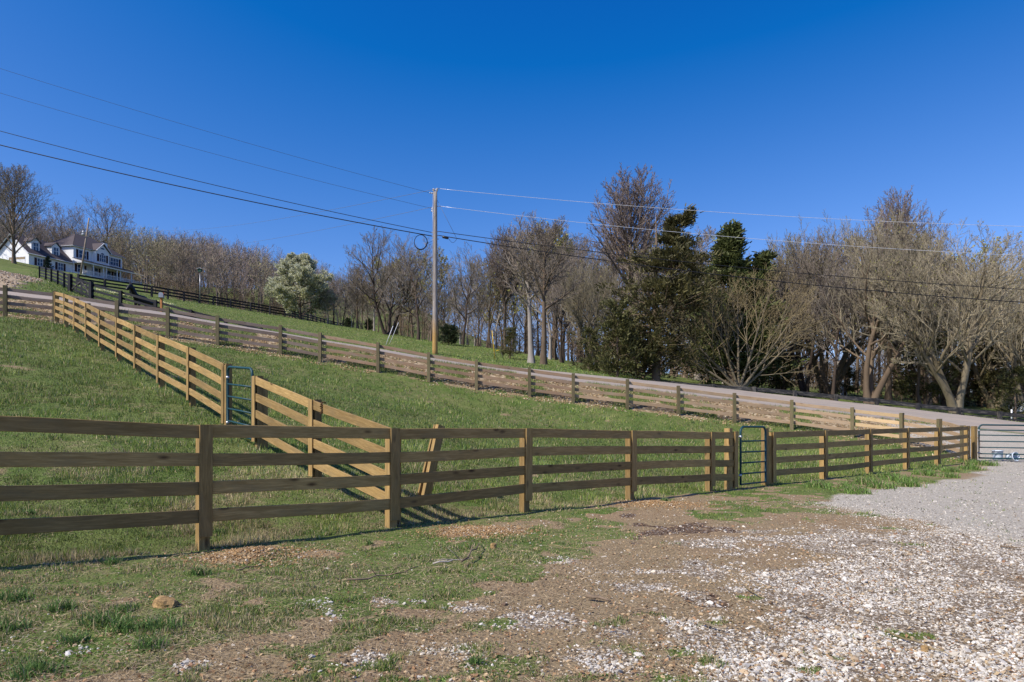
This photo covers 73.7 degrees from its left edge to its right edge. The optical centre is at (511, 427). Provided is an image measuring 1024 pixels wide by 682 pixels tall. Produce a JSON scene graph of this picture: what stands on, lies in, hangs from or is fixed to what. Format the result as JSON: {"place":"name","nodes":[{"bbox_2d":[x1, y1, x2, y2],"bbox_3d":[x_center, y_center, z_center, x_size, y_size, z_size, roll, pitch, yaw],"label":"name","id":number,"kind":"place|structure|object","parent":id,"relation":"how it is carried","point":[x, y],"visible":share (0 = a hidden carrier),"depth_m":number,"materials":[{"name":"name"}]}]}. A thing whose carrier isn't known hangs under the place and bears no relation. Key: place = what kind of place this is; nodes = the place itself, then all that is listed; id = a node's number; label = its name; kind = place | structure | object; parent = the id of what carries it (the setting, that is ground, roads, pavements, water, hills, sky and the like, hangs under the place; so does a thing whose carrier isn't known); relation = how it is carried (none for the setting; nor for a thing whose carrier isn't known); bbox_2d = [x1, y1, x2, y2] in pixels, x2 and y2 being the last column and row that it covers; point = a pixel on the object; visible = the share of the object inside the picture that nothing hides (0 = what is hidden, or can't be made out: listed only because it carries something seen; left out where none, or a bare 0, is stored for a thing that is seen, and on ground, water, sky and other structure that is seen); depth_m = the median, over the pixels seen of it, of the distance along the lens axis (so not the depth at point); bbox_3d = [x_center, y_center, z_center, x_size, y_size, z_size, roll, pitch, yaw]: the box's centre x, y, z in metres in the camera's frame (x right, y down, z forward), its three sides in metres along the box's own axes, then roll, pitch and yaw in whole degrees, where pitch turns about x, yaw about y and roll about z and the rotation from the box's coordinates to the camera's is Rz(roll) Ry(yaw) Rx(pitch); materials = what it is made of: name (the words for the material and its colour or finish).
{"place":"outdoors","nodes":[
{"label":"outdoors","id":0,"kind":"place"},
{"bbox_2d":[0,315,959,567],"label":"pasture grass","id":1,"kind":"structure","parent":0,"point":[99,550],"depth_m":15.18,"materials":[{"name":"plant"}]},
{"bbox_2d":[0,258,1023,681],"bbox_3d":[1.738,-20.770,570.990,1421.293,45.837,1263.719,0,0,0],"label":"ground","id":2,"kind":"structure","parent":0,"point":[1010,442],"depth_m":7.63,"materials":[{"name":"plant"}]},
{"bbox_2d":[0,162,60,263],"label":"bare tree","id":3,"kind":"object","parent":2,"relation":"on","point":[17,179],"visible":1,"depth_m":127.67,"materials":[{"name":"brown plant"}]},
{"bbox_2d":[39,266,67,287],"bbox_3d":[-42.546,-13.774,63.218,0.247,7.325,27.703,0,0,-39],"label":"board fence","id":4,"kind":"object","parent":2,"relation":"on","point":[57,277],"visible":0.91,"depth_m":62.52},
{"bbox_2d":[39,200,98,241],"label":"bare tree","id":5,"kind":"object","parent":2,"relation":"on","point":[58,221],"visible":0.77,"depth_m":177.27,"materials":[{"name":"brown plant"}]},
{"bbox_2d":[0,234,141,283],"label":"house","id":6,"kind":"structure","parent":2,"relation":"on","point":[102,259],"depth_m":150.43,"materials":[{"name":"white paint"}]},
{"bbox_2d":[68,274,93,298],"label":"board gate","id":7,"kind":"structure","parent":2,"relation":"on","point":[72,286],"depth_m":51.16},
{"bbox_2d":[56,192,135,250],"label":"bare tree","id":8,"kind":"object","parent":2,"relation":"on","point":[119,211],"visible":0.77,"depth_m":182.28,"materials":[{"name":"brown plant"}]},
{"bbox_2d":[126,283,153,310],"bbox_3d":[-26.756,-9.189,49.191,0.702,2.082,2.648,0,0,14],"label":"horse","id":9,"kind":"object","parent":2,"relation":"on","point":[131,287],"visible":0.35,"depth_m":48.73},
{"bbox_2d":[54,291,231,424],"bbox_3d":[-13.040,-2.837,22.201,0.205,6.384,21.852,0,0,-42],"label":"board fence","id":10,"kind":"object","parent":2,"relation":"on","point":[189,374],"visible":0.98,"depth_m":17.84,"materials":[{"name":"brown wood"}]},
{"bbox_2d":[226,366,253,439],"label":"tube gate","id":11,"kind":"structure","parent":10,"relation":"attached to","point":[227,391],"depth_m":13.64,"materials":[{"name":"metal"}]},
{"bbox_2d":[152,595,179,608],"bbox_3d":[-2.597,1.317,5.115,0.178,0.082,0.143,5,4,9],"label":"rock","id":12,"kind":"object","parent":2,"relation":"on","point":[164,602],"visible":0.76,"depth_m":5.07,"materials":[{"name":"stone"}]},
{"bbox_2d":[93,284,270,330],"bbox_3d":[-21.235,-7.166,47.631,19.681,6.759,1.791,0,0,9],"label":"board fence","id":13,"kind":"object","parent":2,"relation":"on","point":[120,297],"visible":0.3,"depth_m":47.75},
{"bbox_2d":[0,209,377,328],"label":"wooded hillside","id":14,"kind":"structure","parent":2,"relation":"on","point":[163,257],"depth_m":131.11,"materials":[{"name":"plant"}]},
{"bbox_2d":[77,274,341,324],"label":"board fence","id":15,"kind":"object","parent":2,"relation":"on","point":[199,297],"visible":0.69,"depth_m":93.47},
{"bbox_2d":[263,251,338,318],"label":"pear tree","id":16,"kind":"object","parent":2,"relation":"on","point":[300,269],"visible":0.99,"depth_m":102.55,"materials":[{"name":"green plant"}]},
{"bbox_2d":[251,376,400,525],"bbox_3d":[-3.203,0.311,11.161,0.287,2.568,4.976,0,0,-41],"label":"board fence","id":17,"kind":"object","parent":2,"relation":"on","point":[262,402],"visible":0.67,"depth_m":11.02,"materials":[{"name":"brown wood"}]},
{"bbox_2d":[325,273,359,325],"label":"bare tree","id":18,"kind":"object","parent":2,"relation":"on","point":[343,295],"visible":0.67,"depth_m":104.87,"materials":[{"name":"brown plant"}]},
{"bbox_2d":[343,263,370,328],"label":"bare tree","id":19,"kind":"object","parent":2,"relation":"on","point":[357,297],"visible":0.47,"depth_m":104.74,"materials":[{"name":"brown plant"}]},
{"bbox_2d":[0,416,738,550],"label":"board fence","id":20,"kind":"object","parent":2,"relation":"on","point":[204,515],"visible":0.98,"depth_m":8.36,"materials":[{"name":"brown wood"}]},
{"bbox_2d":[361,256,406,331],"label":"bare tree","id":21,"kind":"object","parent":2,"relation":"on","point":[377,260],"visible":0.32,"depth_m":103.89,"materials":[{"name":"brown plant"}]},
{"bbox_2d":[338,227,431,335],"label":"bare tree","id":22,"kind":"object","parent":2,"relation":"on","point":[388,270],"visible":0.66,"depth_m":91.50,"materials":[{"name":"brown plant"}]},
{"bbox_2d":[372,237,451,339],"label":"bare tree","id":23,"kind":"object","parent":2,"relation":"on","point":[416,282],"visible":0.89,"depth_m":86.41,"materials":[{"name":"brown plant"}]},
{"bbox_2d":[134,498,724,570],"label":"dirt clods","id":24,"kind":"object","parent":2,"relation":"on","point":[455,529],"visible":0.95,"depth_m":8.30,"materials":[{"name":"soil"}]},
{"bbox_2d":[417,424,444,495],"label":"leaning boards","id":25,"kind":"object","parent":2,"relation":"on","point":[427,488],"visible":0.56,"depth_m":11.10,"materials":[{"name":"brown wood"}]},
{"bbox_2d":[413,247,454,340],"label":"bare tree","id":26,"kind":"object","parent":2,"relation":"on","point":[438,278],"visible":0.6,"depth_m":86.02,"materials":[{"name":"brown plant"}]},
{"bbox_2d":[423,287,453,341],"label":"bare tree","id":27,"kind":"object","parent":2,"relation":"on","point":[441,302],"visible":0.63,"depth_m":85.01,"materials":[{"name":"brown plant"}]},
{"bbox_2d":[428,188,456,353],"bbox_3d":[-4.441,-9.725,43.496,1.906,11.062,0.357,0,0,0],"label":"utility pole","id":28,"kind":"object","parent":2,"relation":"on","point":[434,283],"visible":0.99,"depth_m":43.38,"materials":[{"name":"brown wood"}]},
{"bbox_2d":[0,145,431,235],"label":"overhead wire","id":29,"kind":"object","parent":28,"relation":"attached to","point":[214,193],"visible":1,"depth_m":41.63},
{"bbox_2d":[1,131,431,232],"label":"overhead wire","id":30,"kind":"object","parent":28,"relation":"attached to","point":[215,185],"visible":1,"depth_m":41.66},
{"bbox_2d":[439,235,1023,302],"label":"overhead wire","id":31,"kind":"object","parent":28,"relation":"attached to","point":[734,276],"visible":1,"depth_m":43.26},
{"bbox_2d":[439,231,1023,289],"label":"overhead wire","id":32,"kind":"object","parent":28,"relation":"attached to","point":[732,266],"visible":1,"depth_m":43.27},
{"bbox_2d":[441,206,1023,255],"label":"overhead wire","id":33,"kind":"object","parent":28,"relation":"attached to","point":[728,236],"visible":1,"depth_m":43.27,"materials":[{"name":"metal"}]},
{"bbox_2d":[446,189,1023,226],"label":"overhead wire","id":34,"kind":"object","parent":28,"relation":"attached to","point":[726,212],"visible":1,"depth_m":43.27,"materials":[{"name":"metal"}]},
{"bbox_2d":[422,255,466,337],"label":"bare tree","id":35,"kind":"object","parent":2,"relation":"on","point":[448,294],"visible":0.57,"depth_m":85.94,"materials":[{"name":"brown plant"}]},
{"bbox_2d":[438,323,462,344],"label":"cedar tree","id":36,"kind":"object","parent":2,"relation":"on","point":[451,336],"visible":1,"depth_m":77.67,"materials":[{"name":"green plant"}]},
{"bbox_2d":[430,249,493,344],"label":"bare tree","id":37,"kind":"object","parent":2,"relation":"on","point":[471,268],"visible":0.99,"depth_m":82.46,"materials":[{"name":"brown plant"}]},
{"bbox_2d":[452,285,477,343],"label":"bare tree","id":38,"kind":"object","parent":2,"relation":"on","point":[463,311],"visible":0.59,"depth_m":85.97,"materials":[{"name":"brown plant"}]},
{"bbox_2d":[454,242,483,344],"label":"bare tree","id":39,"kind":"object","parent":2,"relation":"on","point":[467,280],"visible":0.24,"depth_m":110.52,"materials":[{"name":"brown plant"}]},
{"bbox_2d":[0,299,948,453],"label":"verge grass","id":40,"kind":"structure","parent":2,"relation":"on","point":[386,369],"depth_m":34.08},
{"bbox_2d":[461,257,496,345],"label":"bare tree","id":41,"kind":"object","parent":2,"relation":"on","point":[479,309],"visible":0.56,"depth_m":85.83,"materials":[{"name":"brown plant"}]},
{"bbox_2d":[0,285,965,458],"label":"board fence","id":42,"kind":"object","parent":2,"relation":"on","point":[217,338],"visible":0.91,"depth_m":32.83,"materials":[{"name":"wood"}]},
{"bbox_2d":[465,250,512,347],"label":"bare tree","id":43,"kind":"object","parent":2,"relation":"on","point":[499,295],"visible":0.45,"depth_m":85.96,"materials":[{"name":"brown plant"}]},
{"bbox_2d":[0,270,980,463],"bbox_3d":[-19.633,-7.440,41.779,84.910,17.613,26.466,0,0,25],"label":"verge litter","id":44,"kind":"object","parent":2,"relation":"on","point":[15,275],"visible":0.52,"depth_m":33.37,"materials":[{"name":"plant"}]},
{"bbox_2d":[473,248,520,348],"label":"bare tree","id":45,"kind":"object","parent":2,"relation":"on","point":[499,313],"visible":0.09,"depth_m":91.34,"materials":[{"name":"brown plant"}]},
{"bbox_2d":[484,225,523,349],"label":"bare tree","id":46,"kind":"object","parent":2,"relation":"on","point":[503,288],"visible":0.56,"depth_m":83.76,"materials":[{"name":"brown plant"}]},
{"bbox_2d":[484,232,524,351],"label":"bare tree","id":47,"kind":"object","parent":2,"relation":"on","point":[510,288],"visible":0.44,"depth_m":85.47,"materials":[{"name":"grey plant"}]},
{"bbox_2d":[497,327,522,358],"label":"cedar tree","id":48,"kind":"object","parent":2,"relation":"on","point":[509,337],"visible":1,"depth_m":65.81,"materials":[{"name":"green plant"}]},
{"bbox_2d":[488,238,533,351],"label":"bare tree","id":49,"kind":"object","parent":2,"relation":"on","point":[515,309],"visible":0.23,"depth_m":84.77,"materials":[{"name":"brown plant"}]},
{"bbox_2d":[0,458,1023,681],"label":"yard grass","id":50,"kind":"structure","parent":2,"relation":"on","point":[114,621],"depth_m":5.16,"materials":[{"name":"plant"}]},
{"bbox_2d":[0,351,1023,681],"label":"dead straw","id":51,"kind":"object","parent":2,"relation":"on","point":[378,611],"visible":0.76,"depth_m":4.68,"materials":[{"name":"brown plant"}]},
{"bbox_2d":[0,503,1023,681],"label":"dead leaves","id":52,"kind":"object","parent":2,"relation":"on","point":[528,656],"visible":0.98,"depth_m":4.39,"materials":[{"name":"brown plant"}]},
{"bbox_2d":[30,269,1023,422],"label":"meadow grass","id":53,"kind":"structure","parent":2,"relation":"on","point":[551,366],"depth_m":70.52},
{"bbox_2d":[492,209,568,362],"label":"bare tree","id":54,"kind":"object","parent":2,"relation":"on","point":[531,358],"visible":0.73,"depth_m":54.79,"materials":[{"name":"grey plant"}]},
{"bbox_2d":[506,220,575,356],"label":"bare tree","id":55,"kind":"object","parent":2,"relation":"on","point":[561,241],"visible":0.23,"depth_m":73.26,"materials":[{"name":"brown plant"}]},
{"bbox_2d":[510,222,575,359],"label":"bare tree","id":56,"kind":"object","parent":2,"relation":"on","point":[550,344],"visible":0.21,"depth_m":74.02,"materials":[{"name":"grey plant"}]},
{"bbox_2d":[504,216,586,364],"bbox_3d":[2.695,-10.604,54.000,6.536,12.222,6.528,0,0,21],"label":"bare tree","id":57,"kind":"object","parent":2,"relation":"on","point":[543,357],"visible":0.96,"depth_m":53.68,"materials":[{"name":"brown plant"}]},
{"bbox_2d":[537,217,584,359],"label":"bare tree","id":58,"kind":"object","parent":2,"relation":"on","point":[555,344],"visible":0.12,"depth_m":74.90,"materials":[{"name":"brown plant"}]},
{"bbox_2d":[530,243,596,362],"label":"bare tree","id":59,"kind":"object","parent":2,"relation":"on","point":[555,309],"visible":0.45,"depth_m":69.78,"materials":[{"name":"brown plant"}]},
{"bbox_2d":[125,266,1023,407],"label":"underbrush","id":60,"kind":"object","parent":2,"relation":"on","point":[814,381],"visible":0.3,"depth_m":92.25,"materials":[{"name":"plant"}]},
{"bbox_2d":[552,236,609,362],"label":"bare tree","id":61,"kind":"object","parent":2,"relation":"on","point":[584,246],"visible":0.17,"depth_m":95.64,"materials":[{"name":"brown plant"}]},
{"bbox_2d":[557,254,621,368],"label":"bare tree","id":62,"kind":"object","parent":2,"relation":"on","point":[576,311],"visible":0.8,"depth_m":61.03,"materials":[{"name":"brown plant"}]},
{"bbox_2d":[575,324,604,371],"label":"cedar tree","id":63,"kind":"object","parent":2,"relation":"on","point":[586,332],"visible":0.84,"depth_m":51.85,"materials":[{"name":"green plant"}]},
{"bbox_2d":[567,245,622,353],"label":"bare tree","id":64,"kind":"object","parent":2,"relation":"on","point":[588,272],"visible":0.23,"depth_m":91.67,"materials":[{"name":"brown plant"}]},
{"bbox_2d":[576,232,649,358],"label":"bare tree","id":65,"kind":"object","parent":2,"relation":"on","point":[605,246],"visible":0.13,"depth_m":91.40,"materials":[{"name":"brown plant"}]},
{"bbox_2d":[585,296,648,376],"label":"cedar tree","id":66,"kind":"object","parent":2,"relation":"on","point":[605,360],"visible":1,"depth_m":49.45,"materials":[{"name":"green plant"}]},
{"bbox_2d":[576,162,686,315],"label":"bare tree","id":67,"kind":"object","parent":2,"relation":"on","point":[624,217],"visible":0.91,"depth_m":83.06,"materials":[{"name":"brown plant"}]},
{"bbox_2d":[614,237,663,336],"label":"bare tree","id":68,"kind":"object","parent":2,"relation":"on","point":[637,279],"visible":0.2,"depth_m":79.93,"materials":[{"name":"brown plant"}]},
{"bbox_2d":[565,203,747,380],"bbox_3d":[10.717,-10.179,52.507,13.358,14.020,12.286,0,0,43],"label":"cedar tree","id":69,"kind":"object","parent":2,"relation":"on","point":[675,289],"visible":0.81,"depth_m":50.53,"materials":[{"name":"green plant"}]},
{"bbox_2d":[318,266,1022,385],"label":"woodland","id":70,"kind":"object","parent":2,"relation":"on","point":[567,336],"visible":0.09,"depth_m":126.14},
{"bbox_2d":[658,225,726,379],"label":"bare tree","id":71,"kind":"object","parent":2,"relation":"on","point":[707,237],"visible":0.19,"depth_m":72.63,"materials":[{"name":"grey plant"}]},
{"bbox_2d":[661,218,809,387],"bbox_3d":[19.996,-10.732,60.621,12.721,15.490,11.220,0,0,-44],"label":"cedar tree","id":72,"kind":"object","parent":2,"relation":"on","point":[732,246],"visible":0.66,"depth_m":58.81,"materials":[{"name":"green plant"}]},
{"bbox_2d":[653,263,826,389],"bbox_3d":[16.673,-7.289,50.111,12.831,9.572,8.951,0,0,0],"label":"bare tree","id":73,"kind":"object","parent":2,"relation":"on","point":[740,383],"visible":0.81,"depth_m":49.97,"materials":[{"name":"brown plant"}]},
{"bbox_2d":[763,350,798,389],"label":"cedar tree","id":74,"kind":"object","parent":2,"relation":"on","point":[778,384],"visible":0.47,"depth_m":61.56,"materials":[{"name":"green plant"}]},
{"bbox_2d":[769,272,813,389],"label":"bare tree","id":75,"kind":"object","parent":2,"relation":"on","point":[783,387],"visible":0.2,"depth_m":61.67,"materials":[{"name":"brown plant"}]},
{"bbox_2d":[745,233,844,389],"bbox_3d":[25.914,-10.376,63.839,9.950,15.608,10.774,0,0,-19],"label":"bare tree","id":76,"kind":"object","parent":2,"relation":"on","point":[788,257],"visible":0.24,"depth_m":61.77,"materials":[{"name":"brown plant"}]},
{"bbox_2d":[763,227,869,396],"bbox_3d":[25.890,-9.701,60.044,10.338,15.086,10.475,0,0,27],"label":"bare tree","id":77,"kind":"object","parent":2,"relation":"on","point":[803,387],"visible":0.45,"depth_m":58.81,"materials":[{"name":"brown plant"}]},
{"bbox_2d":[630,378,1023,421],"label":"board fence","id":78,"kind":"object","parent":2,"relation":"on","point":[918,406],"visible":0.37,"depth_m":43.28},
{"bbox_2d":[798,234,859,393],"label":"bare tree","id":79,"kind":"object","parent":2,"relation":"on","point":[826,376],"visible":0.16,"depth_m":62.92,"materials":[{"name":"brown plant"}]},
{"bbox_2d":[792,253,875,399],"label":"bare tree","id":80,"kind":"object","parent":2,"relation":"on","point":[843,283],"visible":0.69,"depth_m":55.95,"materials":[{"name":"brown plant"}]},
{"bbox_2d":[768,212,905,393],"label":"bare tree","id":81,"kind":"object","parent":2,"relation":"on","point":[842,368],"visible":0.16,"depth_m":65.45,"materials":[{"name":"brown plant"}]},
{"bbox_2d":[837,362,858,395],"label":"cedar tree","id":82,"kind":"object","parent":2,"relation":"on","point":[849,386],"visible":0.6,"depth_m":67.62,"materials":[{"name":"green plant"}]},
{"bbox_2d":[836,226,885,392],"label":"bare tree","id":83,"kind":"object","parent":2,"relation":"on","point":[857,361],"visible":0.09,"depth_m":80.33,"materials":[{"name":"brown plant"}]},
{"bbox_2d":[761,426,976,484],"bbox_3d":[11.941,0.820,21.257,16.346,1.767,0.232,0,0,-41],"label":"board fence","id":84,"kind":"object","parent":2,"relation":"on","point":[823,457],"visible":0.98,"depth_m":19.27,"materials":[{"name":"brown wood"}]},
{"bbox_2d":[738,426,766,484],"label":"tube gate","id":85,"kind":"structure","parent":84,"relation":"attached to","point":[741,452],"depth_m":15.36,"materials":[{"name":"metal"}]},
{"bbox_2d":[805,205,958,403],"bbox_3d":[28.970,-9.309,54.393,11.104,16.087,10.255,0,0,31],"label":"bare tree","id":86,"kind":"object","parent":2,"relation":"on","point":[868,380],"visible":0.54,"depth_m":53.62,"materials":[{"name":"brown plant"}]},
{"bbox_2d":[842,235,927,400],"bbox_3d":[33.006,-9.408,60.213,7.066,15.433,7.075,0,0,8],"label":"bare tree","id":87,"kind":"object","parent":2,"relation":"on","point":[888,392],"visible":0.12,"depth_m":59.92,"materials":[{"name":"brown plant"}]},
{"bbox_2d":[863,185,951,394],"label":"bare tree","id":88,"kind":"object","parent":2,"relation":"on","point":[907,215],"visible":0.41,"depth_m":78.94,"materials":[{"name":"brown plant"}]},
{"bbox_2d":[883,267,958,403],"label":"bare tree","id":89,"kind":"object","parent":2,"relation":"on","point":[918,399],"visible":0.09,"depth_m":57.87,"materials":[{"name":"brown plant"}]},
{"bbox_2d":[874,317,971,403],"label":"cedar tree","id":90,"kind":"object","parent":2,"relation":"on","point":[906,385],"visible":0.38,"depth_m":59.72,"materials":[{"name":"green plant"}]},
{"bbox_2d":[861,215,984,402],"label":"bare tree","id":91,"kind":"object","parent":2,"relation":"on","point":[908,367],"visible":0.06,"depth_m":65.81,"materials":[{"name":"brown plant"}]},
{"bbox_2d":[862,219,1023,413],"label":"bare tree","id":92,"kind":"object","parent":2,"relation":"on","point":[967,344],"visible":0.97,"depth_m":49.04,"materials":[{"name":"brown plant"}]},
{"bbox_2d":[904,257,984,405],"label":"bare tree","id":93,"kind":"object","parent":2,"relation":"on","point":[950,323],"visible":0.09,"depth_m":61.95,"materials":[{"name":"brown plant"}]},
{"bbox_2d":[939,236,1005,322],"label":"bare tree","id":94,"kind":"object","parent":2,"relation":"on","point":[972,259],"visible":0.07,"depth_m":73.33,"materials":[{"name":"brown plant"}]},
{"bbox_2d":[922,322,1023,406],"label":"cedar tree","id":95,"kind":"object","parent":2,"relation":"on","point":[986,379],"visible":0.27,"depth_m":63.01,"materials":[{"name":"green plant"}]},
{"bbox_2d":[934,241,1023,408],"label":"bare tree","id":96,"kind":"object","parent":2,"relation":"on","point":[988,364],"visible":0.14,"depth_m":61.77,"materials":[{"name":"brown plant"}]},
{"bbox_2d":[960,248,1023,413],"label":"bare tree","id":97,"kind":"object","parent":2,"relation":"on","point":[1014,357],"visible":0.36,"depth_m":56.43,"materials":[{"name":"brown plant"}]},
{"bbox_2d":[977,424,1023,459],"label":"tube gate","id":98,"kind":"structure","parent":2,"relation":"on","point":[979,441],"depth_m":26.70,"materials":[{"name":"metal"}]},
{"bbox_2d":[986,365,1023,418],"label":"cedar tree","id":99,"kind":"object","parent":2,"relation":"on","point":[1018,378],"visible":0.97,"depth_m":49.93,"materials":[{"name":"green plant"}]},
{"bbox_2d":[0,482,1023,681],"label":"white gravel","id":100,"kind":"structure","parent":0,"point":[982,671],"depth_m":4.63,"materials":[{"name":"gravel"}]},
{"bbox_2d":[0,291,1023,432],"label":"road","id":101,"kind":"structure","parent":0,"point":[957,419],"depth_m":38.70,"materials":[{"name":"asphalt"}]},
{"bbox_2d":[0,0,1023,384],"label":"sky","id":102,"kind":"structure","parent":0,"point":[781,109],"materials":[{"name":"blue"}]},
{"bbox_2d":[767,500,1023,576],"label":"spilled gravel","id":103,"kind":"structure","parent":0,"point":[916,520],"depth_m":9.20,"materials":[{"name":"gravel"}]},
{"bbox_2d":[816,449,1023,544],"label":"grey gravel","id":104,"kind":"structure","parent":0,"point":[976,520],"depth_m":11.72,"materials":[{"name":"gravel"}]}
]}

